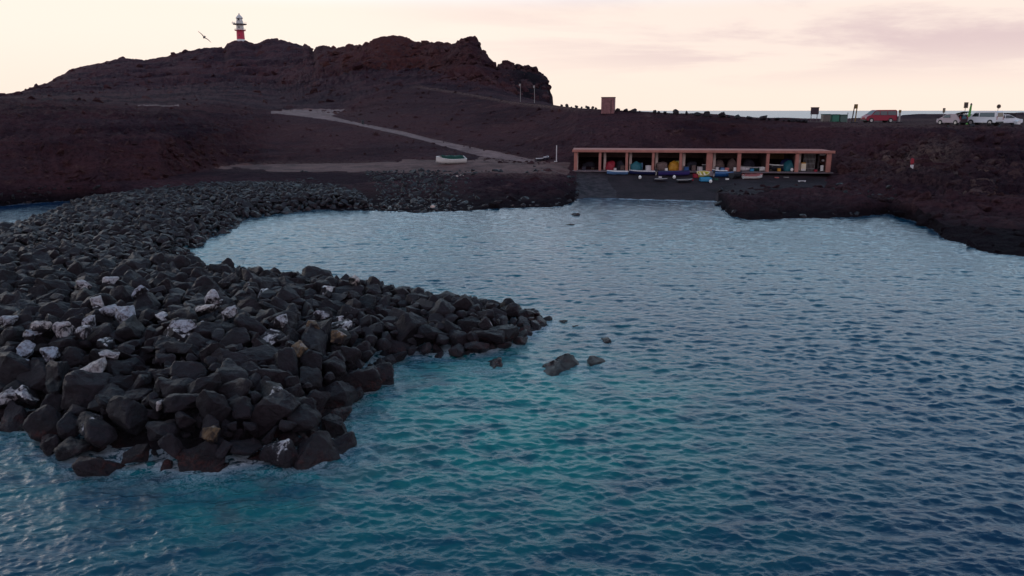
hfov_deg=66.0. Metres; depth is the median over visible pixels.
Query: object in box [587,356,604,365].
sea rock
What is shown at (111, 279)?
boulder
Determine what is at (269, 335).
boulder
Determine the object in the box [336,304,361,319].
boulder
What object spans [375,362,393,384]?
boulder
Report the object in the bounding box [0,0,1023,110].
sky
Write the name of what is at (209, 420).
boulder
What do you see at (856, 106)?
wooden totem
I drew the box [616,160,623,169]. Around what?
net pile
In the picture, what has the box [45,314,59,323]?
boulder
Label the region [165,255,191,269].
boulder
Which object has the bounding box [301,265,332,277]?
boulder
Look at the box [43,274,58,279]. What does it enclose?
boulder
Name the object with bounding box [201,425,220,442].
boulder
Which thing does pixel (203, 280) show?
boulder
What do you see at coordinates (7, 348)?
boulder
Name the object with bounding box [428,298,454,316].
boulder
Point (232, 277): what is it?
boulder
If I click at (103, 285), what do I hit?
boulder
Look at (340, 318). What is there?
boulder
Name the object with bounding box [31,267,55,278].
boulder
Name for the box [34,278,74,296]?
boulder
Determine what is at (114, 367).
boulder
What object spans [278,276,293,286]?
boulder
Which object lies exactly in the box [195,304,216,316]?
boulder
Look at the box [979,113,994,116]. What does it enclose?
side window
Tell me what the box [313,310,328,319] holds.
boulder
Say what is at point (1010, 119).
parked hatchback
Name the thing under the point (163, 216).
boulder rubble
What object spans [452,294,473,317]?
boulder
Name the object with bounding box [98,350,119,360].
boulder
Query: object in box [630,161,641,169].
tarpaulin
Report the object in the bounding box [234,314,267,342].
boulder
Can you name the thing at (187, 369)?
boulder
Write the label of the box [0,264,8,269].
boulder
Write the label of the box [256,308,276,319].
boulder
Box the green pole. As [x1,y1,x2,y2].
[966,103,971,123]
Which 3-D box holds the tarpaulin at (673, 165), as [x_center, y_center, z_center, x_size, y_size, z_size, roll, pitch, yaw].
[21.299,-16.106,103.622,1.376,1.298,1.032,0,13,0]
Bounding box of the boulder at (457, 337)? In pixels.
[448,329,467,344]
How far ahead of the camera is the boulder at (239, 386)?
24.66 m
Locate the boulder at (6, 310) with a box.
[0,306,19,316]
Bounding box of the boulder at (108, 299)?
[80,293,116,310]
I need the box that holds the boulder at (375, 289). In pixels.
[365,284,381,294]
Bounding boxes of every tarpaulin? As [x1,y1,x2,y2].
[605,161,614,169]
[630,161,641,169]
[668,160,678,170]
[780,159,792,170]
[783,160,793,170]
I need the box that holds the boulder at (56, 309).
[39,302,71,318]
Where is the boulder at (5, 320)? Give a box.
[0,315,18,325]
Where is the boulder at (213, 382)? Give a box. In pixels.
[186,373,221,393]
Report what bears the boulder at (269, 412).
on the boulder rubble at (163, 216)
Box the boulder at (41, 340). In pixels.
[22,336,50,354]
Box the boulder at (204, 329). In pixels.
[191,321,222,338]
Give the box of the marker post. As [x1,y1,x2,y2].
[896,110,901,122]
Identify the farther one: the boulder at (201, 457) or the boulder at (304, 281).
the boulder at (304, 281)
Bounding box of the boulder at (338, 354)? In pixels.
[322,350,345,361]
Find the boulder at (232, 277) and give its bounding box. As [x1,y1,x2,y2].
[218,272,238,296]
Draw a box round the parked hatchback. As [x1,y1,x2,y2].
[993,115,1022,124]
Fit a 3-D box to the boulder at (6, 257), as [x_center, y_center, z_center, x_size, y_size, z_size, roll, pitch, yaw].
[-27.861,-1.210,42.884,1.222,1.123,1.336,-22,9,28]
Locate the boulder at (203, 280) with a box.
[190,275,219,288]
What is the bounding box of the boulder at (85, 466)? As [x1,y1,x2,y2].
[71,456,125,476]
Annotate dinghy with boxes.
[655,178,666,180]
[676,179,691,182]
[697,171,709,177]
[699,177,711,181]
[740,166,751,170]
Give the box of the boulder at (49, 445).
[41,434,61,455]
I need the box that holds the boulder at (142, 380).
[131,374,151,389]
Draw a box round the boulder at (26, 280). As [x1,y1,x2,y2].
[14,277,35,287]
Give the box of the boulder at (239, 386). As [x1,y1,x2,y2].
[217,378,251,398]
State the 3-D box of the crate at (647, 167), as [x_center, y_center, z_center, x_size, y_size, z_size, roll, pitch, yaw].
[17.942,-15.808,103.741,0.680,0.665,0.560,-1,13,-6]
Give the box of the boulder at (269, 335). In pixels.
[260,328,285,347]
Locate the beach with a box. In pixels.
[575,172,826,201]
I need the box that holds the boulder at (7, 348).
[0,345,15,352]
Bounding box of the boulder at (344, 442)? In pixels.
[332,431,356,453]
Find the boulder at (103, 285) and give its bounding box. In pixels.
[100,282,118,289]
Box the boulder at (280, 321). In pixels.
[273,314,287,327]
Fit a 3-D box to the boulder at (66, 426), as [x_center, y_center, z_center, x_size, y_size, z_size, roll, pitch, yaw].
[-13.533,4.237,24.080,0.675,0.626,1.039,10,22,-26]
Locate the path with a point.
(479, 164)
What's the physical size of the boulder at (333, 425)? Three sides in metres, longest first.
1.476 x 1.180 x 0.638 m
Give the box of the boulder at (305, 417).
[286,403,321,431]
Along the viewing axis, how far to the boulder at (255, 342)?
28.36 m
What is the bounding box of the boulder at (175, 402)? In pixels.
[163,393,198,412]
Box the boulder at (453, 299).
[450,297,473,302]
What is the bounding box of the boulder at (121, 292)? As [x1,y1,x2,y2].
[109,285,133,302]
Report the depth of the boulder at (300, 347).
28.04 m
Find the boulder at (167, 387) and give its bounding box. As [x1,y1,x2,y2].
[159,378,194,397]
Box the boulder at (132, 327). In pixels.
[115,315,145,341]
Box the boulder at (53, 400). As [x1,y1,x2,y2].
[40,394,63,412]
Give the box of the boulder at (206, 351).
[198,343,225,362]
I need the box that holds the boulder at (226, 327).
[220,322,238,333]
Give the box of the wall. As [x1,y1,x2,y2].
[1004,113,1015,116]
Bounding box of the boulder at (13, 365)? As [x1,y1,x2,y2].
[0,351,29,384]
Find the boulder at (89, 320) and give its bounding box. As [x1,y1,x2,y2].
[82,315,95,327]
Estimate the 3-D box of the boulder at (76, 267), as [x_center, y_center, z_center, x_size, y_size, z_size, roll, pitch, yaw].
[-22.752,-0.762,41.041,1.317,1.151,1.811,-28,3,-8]
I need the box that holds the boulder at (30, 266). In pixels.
[14,263,36,271]
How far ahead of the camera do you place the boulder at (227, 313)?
30.65 m
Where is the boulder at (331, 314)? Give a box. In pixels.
[319,307,333,320]
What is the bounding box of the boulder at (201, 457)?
[177,441,225,471]
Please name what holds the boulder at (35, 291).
on the boulder rubble at (163, 216)
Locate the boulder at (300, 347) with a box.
[291,340,307,357]
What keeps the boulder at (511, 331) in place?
on the boulder rubble at (163, 216)
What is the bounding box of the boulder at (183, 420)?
[175,411,195,428]
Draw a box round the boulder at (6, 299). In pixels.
[0,293,13,304]
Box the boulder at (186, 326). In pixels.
[168,320,196,333]
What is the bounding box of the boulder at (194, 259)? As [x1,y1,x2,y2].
[186,254,202,263]
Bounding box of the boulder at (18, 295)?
[12,290,31,301]
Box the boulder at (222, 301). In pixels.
[217,299,225,312]
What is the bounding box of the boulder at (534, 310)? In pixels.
[522,308,542,319]
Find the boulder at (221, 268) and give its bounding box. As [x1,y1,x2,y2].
[209,263,235,274]
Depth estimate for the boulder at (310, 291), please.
37.22 m
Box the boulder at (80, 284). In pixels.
[76,280,91,289]
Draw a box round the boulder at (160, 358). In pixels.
[155,353,175,364]
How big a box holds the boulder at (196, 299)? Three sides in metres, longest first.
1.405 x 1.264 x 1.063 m
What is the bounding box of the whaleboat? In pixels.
[436,155,466,163]
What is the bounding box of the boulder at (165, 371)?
[153,367,170,377]
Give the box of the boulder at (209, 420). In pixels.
[200,414,219,437]
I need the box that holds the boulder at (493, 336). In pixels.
[474,330,504,343]
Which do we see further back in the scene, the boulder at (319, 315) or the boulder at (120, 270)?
the boulder at (120, 270)
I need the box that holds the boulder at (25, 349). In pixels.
[16,340,35,358]
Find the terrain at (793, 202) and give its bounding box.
[0,35,1023,255]
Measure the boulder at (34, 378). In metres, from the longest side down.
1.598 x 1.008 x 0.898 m
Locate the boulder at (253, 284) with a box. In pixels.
[243,282,258,287]
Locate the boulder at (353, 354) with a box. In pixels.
[341,346,361,369]
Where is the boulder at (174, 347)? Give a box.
[164,341,192,353]
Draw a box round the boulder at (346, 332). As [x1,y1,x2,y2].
[334,328,350,345]
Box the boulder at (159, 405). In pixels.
[156,400,163,411]
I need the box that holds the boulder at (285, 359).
[273,347,298,376]
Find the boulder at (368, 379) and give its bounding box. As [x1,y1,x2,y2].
[343,366,382,392]
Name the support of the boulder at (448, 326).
on the boulder rubble at (163, 216)
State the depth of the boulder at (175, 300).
34.18 m
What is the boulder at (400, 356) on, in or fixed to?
on the boulder rubble at (163, 216)
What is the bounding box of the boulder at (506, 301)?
[500,298,518,320]
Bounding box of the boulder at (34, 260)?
[28,258,53,266]
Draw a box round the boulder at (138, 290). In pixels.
[131,285,148,299]
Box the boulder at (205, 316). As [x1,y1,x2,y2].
[197,311,213,322]
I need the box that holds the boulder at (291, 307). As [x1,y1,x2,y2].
[285,303,301,320]
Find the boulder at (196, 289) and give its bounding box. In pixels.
[185,286,199,292]
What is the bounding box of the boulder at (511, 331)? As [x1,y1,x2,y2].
[489,324,518,345]
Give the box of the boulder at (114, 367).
[106,357,144,376]
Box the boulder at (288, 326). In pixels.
[281,320,295,333]
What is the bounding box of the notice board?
[810,107,819,121]
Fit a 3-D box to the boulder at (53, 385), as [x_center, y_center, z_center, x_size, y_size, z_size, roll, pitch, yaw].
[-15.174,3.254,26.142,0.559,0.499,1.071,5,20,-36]
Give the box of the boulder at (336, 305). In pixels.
[318,299,345,311]
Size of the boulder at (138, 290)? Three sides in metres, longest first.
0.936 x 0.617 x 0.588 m
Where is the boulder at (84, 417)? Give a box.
[76,411,104,435]
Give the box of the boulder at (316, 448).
[293,430,339,469]
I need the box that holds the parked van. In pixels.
[860,110,896,122]
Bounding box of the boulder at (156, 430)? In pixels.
[145,419,180,440]
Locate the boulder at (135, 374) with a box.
[131,371,151,379]
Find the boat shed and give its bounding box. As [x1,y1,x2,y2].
[572,148,834,173]
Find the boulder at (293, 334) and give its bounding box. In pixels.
[285,328,298,342]
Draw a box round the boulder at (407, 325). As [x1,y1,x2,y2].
[393,312,427,346]
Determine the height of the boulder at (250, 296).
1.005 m
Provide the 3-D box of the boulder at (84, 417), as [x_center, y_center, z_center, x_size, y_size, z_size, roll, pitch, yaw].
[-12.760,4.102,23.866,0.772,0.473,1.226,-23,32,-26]
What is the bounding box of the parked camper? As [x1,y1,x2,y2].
[968,111,1003,124]
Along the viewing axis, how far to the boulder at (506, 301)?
38.27 m
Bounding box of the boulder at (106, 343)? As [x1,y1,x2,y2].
[96,337,115,349]
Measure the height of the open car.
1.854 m
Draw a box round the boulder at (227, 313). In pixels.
[221,305,237,320]
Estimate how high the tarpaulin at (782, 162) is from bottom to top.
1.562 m
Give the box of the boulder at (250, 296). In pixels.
[236,293,256,303]
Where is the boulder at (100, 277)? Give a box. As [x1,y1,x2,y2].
[92,272,112,281]
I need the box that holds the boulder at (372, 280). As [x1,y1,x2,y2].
[364,276,380,294]
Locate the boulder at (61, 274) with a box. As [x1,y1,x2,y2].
[52,270,75,280]
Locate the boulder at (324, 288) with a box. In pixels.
[320,285,335,294]
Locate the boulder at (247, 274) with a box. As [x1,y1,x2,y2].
[241,269,257,281]
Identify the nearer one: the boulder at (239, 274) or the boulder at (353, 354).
the boulder at (353, 354)
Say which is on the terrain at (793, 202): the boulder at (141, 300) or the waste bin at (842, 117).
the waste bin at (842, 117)
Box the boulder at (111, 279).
[102,276,118,283]
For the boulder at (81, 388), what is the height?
1.488 m
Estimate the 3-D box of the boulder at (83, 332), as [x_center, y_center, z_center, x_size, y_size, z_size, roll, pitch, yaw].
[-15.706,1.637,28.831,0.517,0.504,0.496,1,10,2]
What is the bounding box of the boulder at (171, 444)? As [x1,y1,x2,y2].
[158,433,186,459]
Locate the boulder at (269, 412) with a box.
[246,389,300,438]
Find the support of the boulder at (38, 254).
on the boulder rubble at (163, 216)
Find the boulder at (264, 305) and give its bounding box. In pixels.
[258,301,283,312]
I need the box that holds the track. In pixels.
[138,104,534,161]
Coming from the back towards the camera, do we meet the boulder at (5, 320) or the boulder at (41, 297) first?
the boulder at (41, 297)
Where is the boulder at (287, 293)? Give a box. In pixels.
[275,284,299,302]
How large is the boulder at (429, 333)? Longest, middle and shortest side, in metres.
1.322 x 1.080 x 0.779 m
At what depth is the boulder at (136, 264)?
41.81 m
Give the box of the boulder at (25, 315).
[4,307,34,328]
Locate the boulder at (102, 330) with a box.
[82,323,114,350]
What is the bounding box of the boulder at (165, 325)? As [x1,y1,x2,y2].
[161,317,196,328]
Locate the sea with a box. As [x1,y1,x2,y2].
[0,111,1023,575]
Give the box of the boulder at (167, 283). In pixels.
[157,278,176,292]
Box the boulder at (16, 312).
[12,310,21,315]
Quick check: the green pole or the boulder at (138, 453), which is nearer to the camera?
the boulder at (138, 453)
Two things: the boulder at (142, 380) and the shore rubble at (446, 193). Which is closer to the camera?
the boulder at (142, 380)
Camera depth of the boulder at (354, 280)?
38.74 m
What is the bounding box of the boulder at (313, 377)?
[300,366,322,393]
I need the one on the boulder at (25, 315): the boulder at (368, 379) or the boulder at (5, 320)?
the boulder at (5, 320)
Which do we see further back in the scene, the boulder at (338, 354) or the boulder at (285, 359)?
the boulder at (338, 354)
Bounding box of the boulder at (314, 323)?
[306,320,319,328]
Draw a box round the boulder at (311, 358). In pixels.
[300,350,321,370]
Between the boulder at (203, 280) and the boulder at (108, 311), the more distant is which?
the boulder at (203, 280)
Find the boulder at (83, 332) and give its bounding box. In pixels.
[74,325,91,339]
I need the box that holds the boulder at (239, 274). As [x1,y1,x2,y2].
[237,267,258,277]
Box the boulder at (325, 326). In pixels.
[317,318,331,351]
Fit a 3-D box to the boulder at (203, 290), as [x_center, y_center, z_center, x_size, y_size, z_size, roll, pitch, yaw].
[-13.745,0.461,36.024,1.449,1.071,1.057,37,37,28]
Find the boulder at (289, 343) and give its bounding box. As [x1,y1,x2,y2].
[285,340,294,346]
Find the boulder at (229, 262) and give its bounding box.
[220,258,234,267]
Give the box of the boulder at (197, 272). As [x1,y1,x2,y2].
[188,267,212,277]
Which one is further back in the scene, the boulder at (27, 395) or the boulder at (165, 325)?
the boulder at (165, 325)
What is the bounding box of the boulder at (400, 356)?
[392,351,406,362]
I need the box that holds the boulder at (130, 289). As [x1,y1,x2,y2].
[125,285,134,301]
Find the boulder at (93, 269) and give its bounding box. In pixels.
[83,265,101,274]
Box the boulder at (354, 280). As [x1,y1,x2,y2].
[349,275,360,285]
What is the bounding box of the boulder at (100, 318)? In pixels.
[84,309,113,325]
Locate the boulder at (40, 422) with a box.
[22,405,63,441]
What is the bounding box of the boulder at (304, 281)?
[296,278,310,283]
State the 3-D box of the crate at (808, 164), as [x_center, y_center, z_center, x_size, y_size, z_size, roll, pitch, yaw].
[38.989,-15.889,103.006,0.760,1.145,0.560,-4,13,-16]
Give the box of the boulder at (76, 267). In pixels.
[66,260,84,275]
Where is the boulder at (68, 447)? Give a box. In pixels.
[53,436,93,460]
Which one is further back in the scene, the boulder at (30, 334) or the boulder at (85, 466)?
the boulder at (30, 334)
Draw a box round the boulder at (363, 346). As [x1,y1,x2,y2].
[356,341,370,362]
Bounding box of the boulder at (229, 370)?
[214,358,248,384]
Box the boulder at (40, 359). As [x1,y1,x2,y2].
[31,357,46,363]
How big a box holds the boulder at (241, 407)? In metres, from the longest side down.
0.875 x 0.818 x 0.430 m
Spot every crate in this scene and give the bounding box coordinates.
[645,165,650,170]
[806,162,813,170]
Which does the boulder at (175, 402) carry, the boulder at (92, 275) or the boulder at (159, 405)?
the boulder at (159, 405)
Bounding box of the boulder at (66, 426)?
[56,411,79,439]
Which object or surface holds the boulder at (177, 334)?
on the boulder rubble at (163, 216)
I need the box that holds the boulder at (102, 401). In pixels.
[95,394,111,408]
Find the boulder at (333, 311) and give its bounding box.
[324,307,336,316]
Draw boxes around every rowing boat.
[607,170,627,174]
[741,173,761,178]
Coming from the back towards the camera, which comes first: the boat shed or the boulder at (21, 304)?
the boat shed
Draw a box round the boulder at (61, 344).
[49,335,89,355]
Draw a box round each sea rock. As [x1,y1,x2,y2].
[200,462,228,472]
[488,357,502,368]
[542,353,578,375]
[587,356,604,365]
[601,337,610,342]
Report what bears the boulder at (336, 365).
on the boulder rubble at (163, 216)
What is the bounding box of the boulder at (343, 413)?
[329,406,351,421]
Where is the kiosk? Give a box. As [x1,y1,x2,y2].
[601,97,615,113]
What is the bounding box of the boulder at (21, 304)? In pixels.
[12,299,36,309]
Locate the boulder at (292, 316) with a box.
[263,311,297,328]
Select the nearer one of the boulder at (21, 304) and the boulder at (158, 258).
the boulder at (21, 304)
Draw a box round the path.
[215,157,569,174]
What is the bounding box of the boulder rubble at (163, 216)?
[0,178,551,470]
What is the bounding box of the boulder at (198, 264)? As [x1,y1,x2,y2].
[188,262,201,266]
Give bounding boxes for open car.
[936,112,968,124]
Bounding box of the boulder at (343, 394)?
[323,381,358,409]
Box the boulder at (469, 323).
[457,316,479,332]
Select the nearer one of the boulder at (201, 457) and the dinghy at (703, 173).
the boulder at (201, 457)
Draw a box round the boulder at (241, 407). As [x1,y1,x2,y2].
[229,396,252,419]
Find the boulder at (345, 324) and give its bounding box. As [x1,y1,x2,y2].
[331,319,351,329]
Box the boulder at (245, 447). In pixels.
[229,438,262,455]
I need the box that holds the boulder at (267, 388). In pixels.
[259,379,282,400]
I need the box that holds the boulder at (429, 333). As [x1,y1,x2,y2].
[417,324,448,342]
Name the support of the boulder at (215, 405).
on the boulder rubble at (163, 216)
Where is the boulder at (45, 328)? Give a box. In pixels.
[30,321,54,338]
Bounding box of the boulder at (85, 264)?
[82,262,92,266]
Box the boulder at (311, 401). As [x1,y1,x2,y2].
[296,396,315,408]
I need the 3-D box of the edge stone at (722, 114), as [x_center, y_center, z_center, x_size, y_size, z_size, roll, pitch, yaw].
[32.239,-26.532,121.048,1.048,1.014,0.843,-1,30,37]
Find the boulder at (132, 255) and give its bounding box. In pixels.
[128,252,136,258]
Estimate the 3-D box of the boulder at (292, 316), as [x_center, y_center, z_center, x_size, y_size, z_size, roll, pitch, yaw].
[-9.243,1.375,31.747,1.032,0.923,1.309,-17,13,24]
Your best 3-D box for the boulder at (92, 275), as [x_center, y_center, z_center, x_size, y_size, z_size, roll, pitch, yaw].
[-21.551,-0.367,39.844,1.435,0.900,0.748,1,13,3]
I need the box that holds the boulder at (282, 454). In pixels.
[259,439,297,467]
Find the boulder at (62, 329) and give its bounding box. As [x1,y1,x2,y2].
[52,321,75,337]
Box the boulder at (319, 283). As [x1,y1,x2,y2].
[314,279,330,293]
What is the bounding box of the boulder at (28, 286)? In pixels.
[16,284,33,288]
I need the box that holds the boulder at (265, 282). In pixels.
[249,276,279,289]
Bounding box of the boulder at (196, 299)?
[183,293,204,305]
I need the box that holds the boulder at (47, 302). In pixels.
[39,299,62,305]
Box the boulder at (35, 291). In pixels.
[28,285,47,299]
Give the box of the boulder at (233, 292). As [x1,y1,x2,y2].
[229,288,240,297]
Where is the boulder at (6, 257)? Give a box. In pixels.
[0,252,14,263]
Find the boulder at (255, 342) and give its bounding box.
[251,338,267,346]
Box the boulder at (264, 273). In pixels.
[259,270,274,276]
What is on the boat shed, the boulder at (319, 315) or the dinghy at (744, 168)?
the dinghy at (744, 168)
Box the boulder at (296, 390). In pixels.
[285,383,304,396]
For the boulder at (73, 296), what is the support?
on the boulder rubble at (163, 216)
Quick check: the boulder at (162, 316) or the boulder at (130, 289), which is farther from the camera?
the boulder at (130, 289)
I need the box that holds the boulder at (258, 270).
[249,266,263,274]
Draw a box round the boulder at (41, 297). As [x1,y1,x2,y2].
[35,292,52,303]
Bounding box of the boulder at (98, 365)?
[81,357,106,372]
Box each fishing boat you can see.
[629,168,656,174]
[658,170,689,175]
[713,170,731,176]
[728,171,741,177]
[769,164,782,170]
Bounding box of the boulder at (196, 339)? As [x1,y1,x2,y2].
[185,332,210,360]
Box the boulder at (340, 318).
[335,316,343,320]
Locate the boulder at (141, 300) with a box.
[132,292,160,309]
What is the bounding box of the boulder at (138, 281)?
[130,276,151,288]
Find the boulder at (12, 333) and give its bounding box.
[0,325,24,345]
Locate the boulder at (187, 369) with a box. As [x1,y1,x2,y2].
[170,361,207,378]
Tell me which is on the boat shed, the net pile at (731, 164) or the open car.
the net pile at (731, 164)
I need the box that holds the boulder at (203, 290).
[198,283,224,295]
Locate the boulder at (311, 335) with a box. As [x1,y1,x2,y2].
[301,323,327,356]
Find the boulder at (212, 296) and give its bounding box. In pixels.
[204,289,219,306]
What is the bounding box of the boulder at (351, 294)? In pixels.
[346,290,360,299]
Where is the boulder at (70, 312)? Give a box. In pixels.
[60,307,91,320]
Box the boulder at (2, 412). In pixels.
[0,407,5,421]
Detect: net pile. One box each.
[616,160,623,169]
[655,162,667,170]
[686,161,696,169]
[715,160,723,169]
[727,158,736,169]
[742,159,754,166]
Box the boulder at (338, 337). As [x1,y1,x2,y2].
[330,330,346,345]
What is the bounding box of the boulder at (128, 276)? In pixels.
[121,269,140,283]
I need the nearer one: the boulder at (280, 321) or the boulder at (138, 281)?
the boulder at (280, 321)
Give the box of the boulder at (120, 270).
[111,265,135,275]
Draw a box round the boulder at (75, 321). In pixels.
[66,313,83,327]
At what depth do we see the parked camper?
108.93 m
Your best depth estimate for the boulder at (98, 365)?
26.02 m
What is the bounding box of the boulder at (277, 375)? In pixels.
[248,368,291,388]
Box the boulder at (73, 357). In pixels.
[59,347,87,367]
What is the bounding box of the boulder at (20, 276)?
[17,273,28,279]
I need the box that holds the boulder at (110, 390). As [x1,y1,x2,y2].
[87,383,125,411]
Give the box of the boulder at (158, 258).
[150,252,166,267]
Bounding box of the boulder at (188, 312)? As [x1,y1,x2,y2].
[168,306,198,320]
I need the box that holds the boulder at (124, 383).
[108,375,134,390]
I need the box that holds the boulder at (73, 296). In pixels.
[70,290,78,301]
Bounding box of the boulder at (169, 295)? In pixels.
[162,293,183,305]
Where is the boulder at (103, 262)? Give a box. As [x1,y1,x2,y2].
[94,258,116,267]
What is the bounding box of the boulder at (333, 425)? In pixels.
[319,413,346,437]
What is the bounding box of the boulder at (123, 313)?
[115,305,135,323]
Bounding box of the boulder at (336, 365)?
[321,356,346,382]
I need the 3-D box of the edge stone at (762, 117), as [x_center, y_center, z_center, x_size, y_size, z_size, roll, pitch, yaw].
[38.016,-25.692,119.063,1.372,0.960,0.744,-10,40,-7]
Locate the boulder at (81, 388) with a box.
[60,369,112,411]
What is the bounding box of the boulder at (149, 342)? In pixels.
[139,335,165,355]
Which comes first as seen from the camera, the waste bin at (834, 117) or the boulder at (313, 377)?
the boulder at (313, 377)
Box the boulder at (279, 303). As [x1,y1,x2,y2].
[269,297,298,310]
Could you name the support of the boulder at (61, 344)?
on the boulder rubble at (163, 216)
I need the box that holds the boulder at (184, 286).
[173,282,193,290]
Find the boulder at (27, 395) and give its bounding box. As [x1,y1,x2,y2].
[14,385,39,405]
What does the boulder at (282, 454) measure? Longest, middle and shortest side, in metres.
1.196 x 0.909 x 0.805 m
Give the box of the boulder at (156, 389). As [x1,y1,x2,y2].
[152,377,170,396]
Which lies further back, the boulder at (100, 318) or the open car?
the open car
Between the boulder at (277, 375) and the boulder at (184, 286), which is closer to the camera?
the boulder at (277, 375)
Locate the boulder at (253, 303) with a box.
[236,299,261,309]
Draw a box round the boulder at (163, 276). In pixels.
[155,272,175,280]
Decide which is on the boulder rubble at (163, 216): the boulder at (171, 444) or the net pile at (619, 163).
the boulder at (171, 444)
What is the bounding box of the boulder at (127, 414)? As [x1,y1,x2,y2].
[106,395,149,434]
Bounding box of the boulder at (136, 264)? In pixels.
[118,258,150,269]
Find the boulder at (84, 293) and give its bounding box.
[75,287,95,301]
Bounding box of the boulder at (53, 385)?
[45,376,63,394]
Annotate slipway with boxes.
[576,172,617,198]
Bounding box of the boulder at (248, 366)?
[239,361,260,371]
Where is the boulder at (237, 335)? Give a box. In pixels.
[219,327,249,346]
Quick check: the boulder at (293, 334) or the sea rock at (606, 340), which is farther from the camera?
the sea rock at (606, 340)
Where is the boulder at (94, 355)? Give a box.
[88,349,120,362]
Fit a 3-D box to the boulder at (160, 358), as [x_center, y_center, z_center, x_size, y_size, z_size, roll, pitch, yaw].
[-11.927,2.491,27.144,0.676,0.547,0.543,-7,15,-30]
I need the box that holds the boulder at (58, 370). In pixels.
[45,360,70,380]
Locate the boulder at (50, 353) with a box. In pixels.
[39,346,60,362]
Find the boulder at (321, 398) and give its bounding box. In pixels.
[307,389,330,414]
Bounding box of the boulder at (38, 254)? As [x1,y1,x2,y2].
[31,250,51,260]
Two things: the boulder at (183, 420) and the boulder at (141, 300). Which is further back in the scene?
the boulder at (141, 300)
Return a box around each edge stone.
[673,109,678,114]
[703,111,709,116]
[718,112,725,117]
[759,115,766,119]
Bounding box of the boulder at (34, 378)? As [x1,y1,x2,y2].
[16,359,45,390]
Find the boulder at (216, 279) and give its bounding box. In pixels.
[196,276,222,284]
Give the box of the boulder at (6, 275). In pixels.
[0,269,17,280]
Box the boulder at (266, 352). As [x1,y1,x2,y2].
[236,344,279,365]
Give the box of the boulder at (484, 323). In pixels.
[478,316,492,330]
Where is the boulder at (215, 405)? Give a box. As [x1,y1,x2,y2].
[196,389,231,427]
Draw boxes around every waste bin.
[821,114,830,121]
[830,114,839,121]
[839,114,847,122]
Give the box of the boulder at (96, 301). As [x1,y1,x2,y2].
[90,295,103,307]
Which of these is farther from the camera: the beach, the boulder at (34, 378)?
the beach
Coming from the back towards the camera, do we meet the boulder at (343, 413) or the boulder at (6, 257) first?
the boulder at (6, 257)
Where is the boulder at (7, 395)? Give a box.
[0,387,20,407]
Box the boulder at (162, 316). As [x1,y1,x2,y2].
[155,311,169,320]
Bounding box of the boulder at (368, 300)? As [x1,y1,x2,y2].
[358,294,375,313]
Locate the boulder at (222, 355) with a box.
[210,348,252,365]
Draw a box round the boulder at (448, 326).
[442,321,461,332]
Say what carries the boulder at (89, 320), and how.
on the boulder
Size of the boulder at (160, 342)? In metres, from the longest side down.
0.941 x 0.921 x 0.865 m
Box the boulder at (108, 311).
[98,304,116,318]
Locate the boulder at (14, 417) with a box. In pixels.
[0,400,27,432]
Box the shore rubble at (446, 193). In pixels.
[0,168,896,217]
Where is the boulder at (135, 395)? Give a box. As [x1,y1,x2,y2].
[124,388,152,401]
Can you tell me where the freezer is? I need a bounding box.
[799,162,805,171]
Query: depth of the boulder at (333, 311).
34.97 m
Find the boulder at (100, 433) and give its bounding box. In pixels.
[83,418,117,448]
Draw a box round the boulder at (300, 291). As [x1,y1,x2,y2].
[291,286,304,297]
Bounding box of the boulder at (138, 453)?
[121,443,149,464]
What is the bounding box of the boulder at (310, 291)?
[305,288,317,297]
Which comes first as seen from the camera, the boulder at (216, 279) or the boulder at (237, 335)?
the boulder at (237, 335)
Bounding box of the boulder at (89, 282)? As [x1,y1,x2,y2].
[74,281,99,290]
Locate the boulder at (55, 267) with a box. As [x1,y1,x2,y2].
[51,264,66,269]
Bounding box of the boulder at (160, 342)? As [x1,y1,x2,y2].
[155,336,181,360]
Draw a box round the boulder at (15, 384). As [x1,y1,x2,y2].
[3,380,25,390]
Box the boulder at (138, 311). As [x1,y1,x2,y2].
[135,306,157,323]
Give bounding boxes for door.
[604,100,607,111]
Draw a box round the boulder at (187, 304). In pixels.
[183,302,194,307]
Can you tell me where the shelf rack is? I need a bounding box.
[817,154,825,170]
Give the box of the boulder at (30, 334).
[22,329,42,340]
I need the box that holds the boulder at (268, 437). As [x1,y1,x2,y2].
[262,425,277,443]
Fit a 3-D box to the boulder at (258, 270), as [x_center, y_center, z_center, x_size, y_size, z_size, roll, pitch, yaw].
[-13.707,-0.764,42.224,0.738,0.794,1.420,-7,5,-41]
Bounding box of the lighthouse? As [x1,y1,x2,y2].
[232,13,246,40]
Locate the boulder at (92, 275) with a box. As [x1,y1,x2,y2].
[74,272,98,279]
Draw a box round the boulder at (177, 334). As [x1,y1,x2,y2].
[163,327,189,341]
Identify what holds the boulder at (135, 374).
on the boulder rubble at (163, 216)
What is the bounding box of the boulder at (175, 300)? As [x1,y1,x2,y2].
[165,295,180,308]
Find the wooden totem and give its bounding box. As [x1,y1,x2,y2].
[850,104,857,122]
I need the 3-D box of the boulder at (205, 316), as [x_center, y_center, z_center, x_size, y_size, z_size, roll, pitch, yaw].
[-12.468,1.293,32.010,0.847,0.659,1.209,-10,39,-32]

